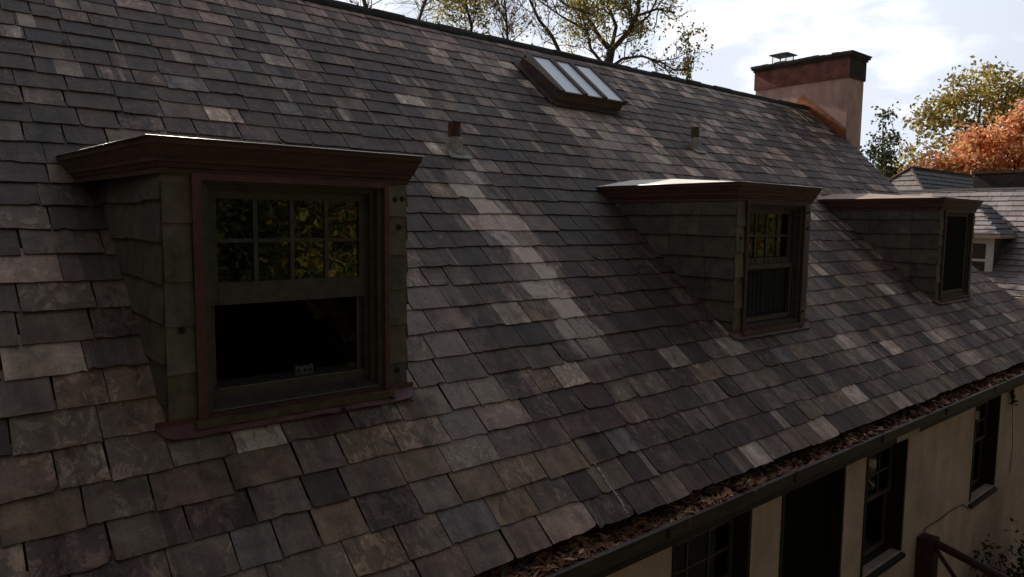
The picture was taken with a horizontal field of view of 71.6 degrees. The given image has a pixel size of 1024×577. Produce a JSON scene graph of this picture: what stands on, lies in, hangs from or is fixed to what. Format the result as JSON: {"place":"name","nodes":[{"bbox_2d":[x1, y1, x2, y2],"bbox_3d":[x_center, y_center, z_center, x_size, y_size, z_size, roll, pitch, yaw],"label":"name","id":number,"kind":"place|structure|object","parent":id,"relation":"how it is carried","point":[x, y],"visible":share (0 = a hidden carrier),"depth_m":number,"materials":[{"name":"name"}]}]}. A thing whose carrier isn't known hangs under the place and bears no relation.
{"place":"outdoors","nodes":[
{"label":"outdoors","id":0,"kind":"place"},
{"bbox_2d":[293,363,312,374],"bbox_3d":[-1.258,0.485,4.279,0.110,0.055,0.040,-4,7,-40],"label":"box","id":1,"kind":"object","parent":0,"point":[303,369],"visible":1,"depth_m":4.26,"materials":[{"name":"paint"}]},
{"bbox_2d":[0,0,1023,576],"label":"house","id":2,"kind":"structure","parent":0,"point":[492,290],"depth_m":5.72,"materials":[{"name":"stone"}]},
{"bbox_2d":[594,462,628,512],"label":"bird droppings","id":3,"kind":"object","parent":2,"relation":"on","point":[607,483],"visible":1,"depth_m":4.66,"materials":[{"name":"grey"}]},
{"bbox_2d":[671,509,752,576],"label":"window","id":4,"kind":"structure","parent":2,"relation":"in","point":[724,549],"depth_m":6.07,"materials":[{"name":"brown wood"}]},
{"bbox_2d":[477,363,1023,576],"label":"dead leaves","id":5,"kind":"object","parent":2,"relation":"on","point":[585,548],"visible":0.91,"depth_m":5.14,"materials":[{"name":"brown plant"}]},
{"bbox_2d":[746,256,786,316],"bbox_3d":[2.626,-0.017,7.383,0.883,0.630,0.017,-4,7,-40],"label":"curtain","id":6,"kind":"object","parent":2,"relation":"hanging from","point":[766,291],"visible":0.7,"depth_m":7.40,"materials":[{"name":"fabric"}]},
{"bbox_2d":[778,466,846,576],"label":"door","id":7,"kind":"structure","parent":2,"relation":"in","point":[812,514],"depth_m":7.13,"materials":[{"name":"wood"}]},
{"bbox_2d":[860,438,908,576],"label":"window","id":8,"kind":"structure","parent":2,"relation":"in","point":[886,469],"depth_m":8.24,"materials":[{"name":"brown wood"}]},
{"bbox_2d":[924,504,968,531],"bbox_3d":[5.656,3.103,9.248,1.609,0.387,0.012,-4,7,-40],"label":"cable","id":9,"kind":"object","parent":2,"relation":"attached to","point":[944,516],"visible":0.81,"depth_m":9.16,"materials":[{"name":"black rubber"}]},
{"bbox_2d":[968,395,1001,508],"bbox_3d":[6.611,2.226,10.159,1.110,1.780,0.365,-4,7,-40],"label":"window","id":10,"kind":"structure","parent":2,"relation":"in","point":[987,414],"depth_m":10.39,"materials":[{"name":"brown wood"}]},
{"bbox_2d":[1009,389,1018,472],"bbox_3d":[7.484,2.115,10.630,0.392,1.432,0.100,-3,7,-35],"label":"vine","id":11,"kind":"object","parent":2,"relation":"attached to","point":[1012,394],"visible":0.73,"depth_m":10.59,"materials":[{"name":"green plant"}]},
{"bbox_2d":[338,0,1023,169],"label":"sky","id":12,"kind":"structure","parent":0,"point":[912,45],"materials":[{"name":"white"}]},
{"bbox_2d":[888,166,973,189],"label":"house","id":13,"kind":"structure","parent":0,"point":[914,178],"depth_m":24.37,"materials":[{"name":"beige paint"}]},
{"bbox_2d":[972,170,1023,187],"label":"chimney","id":14,"kind":"object","parent":13,"relation":"attached to","point":[1000,179],"visible":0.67,"depth_m":23.24,"materials":[{"name":"brick"}]},
{"bbox_2d":[899,187,1023,303],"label":"house","id":15,"kind":"structure","parent":0,"point":[998,251],"depth_m":17.12,"materials":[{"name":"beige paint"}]},
{"label":"lawn","id":16,"kind":"structure","parent":0,"visible":0},
{"bbox_2d":[349,0,385,8],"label":"slender tree","id":17,"kind":"object","parent":16,"relation":"on","point":[365,3],"visible":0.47,"depth_m":21.30,"materials":[{"name":"green plant"}]},
{"bbox_2d":[388,0,467,23],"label":"slender tree","id":18,"kind":"object","parent":16,"relation":"on","point":[422,9],"visible":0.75,"depth_m":21.37,"materials":[{"name":"green plant"}]},
{"bbox_2d":[420,0,531,40],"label":"slender tree","id":19,"kind":"object","parent":16,"relation":"on","point":[464,8],"visible":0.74,"depth_m":21.31,"materials":[{"name":"green plant"}]},
{"bbox_2d":[470,0,546,40],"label":"slender tree","id":20,"kind":"object","parent":16,"relation":"on","point":[502,13],"visible":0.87,"depth_m":21.31,"materials":[{"name":"green plant"}]},
{"bbox_2d":[513,0,600,56],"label":"slender tree","id":21,"kind":"object","parent":16,"relation":"on","point":[545,29],"visible":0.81,"depth_m":22.04,"materials":[{"name":"green plant"}]},
{"bbox_2d":[521,0,713,79],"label":"broadleaf tree","id":22,"kind":"object","parent":16,"relation":"on","point":[588,13],"visible":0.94,"depth_m":21.49,"materials":[{"name":"green plant"}]},
{"bbox_2d":[676,22,708,78],"bbox_3d":[5.559,-2.180,22.679,0.968,12.531,1.483,2,6,10],"label":"slender tree","id":23,"kind":"object","parent":16,"relation":"on","point":[686,47],"visible":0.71,"depth_m":22.10,"materials":[{"name":"green plant"}]},
{"bbox_2d":[860,98,917,179],"bbox_3d":[19.762,-3.527,37.631,3.533,12.722,4.170,1,6,7],"label":"evergreen tree","id":24,"kind":"object","parent":16,"relation":"on","point":[890,169],"visible":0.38,"depth_m":37.12,"materials":[{"name":"green plant"}]},
{"bbox_2d":[877,157,912,176],"bbox_3d":[20.336,-2.488,39.876,4.103,10.218,3.599,-4,7,-40],"label":"broadleaf tree","id":25,"kind":"object","parent":16,"relation":"on","point":[900,158],"visible":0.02,"depth_m":39.58,"materials":[{"name":"green plant"}]},
{"bbox_2d":[892,97,1023,176],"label":"maple tree","id":26,"kind":"object","parent":16,"relation":"on","point":[973,157],"visible":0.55,"depth_m":35.08,"materials":[{"name":"orange plant"}]},
{"bbox_2d":[896,55,1023,166],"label":"broadleaf tree","id":27,"kind":"object","parent":16,"relation":"on","point":[934,120],"visible":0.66,"depth_m":40.79,"materials":[{"name":"green plant"}]},
{"bbox_2d":[915,532,1008,576],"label":"porch railing","id":28,"kind":"object","parent":16,"relation":"on","point":[930,547],"visible":1,"depth_m":8.50,"materials":[{"name":"red wood"}]},
{"bbox_2d":[970,518,1023,576],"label":"shrub","id":29,"kind":"object","parent":16,"relation":"on","point":[1013,566],"visible":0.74,"depth_m":10.06,"materials":[{"name":"green plant"}]}
]}

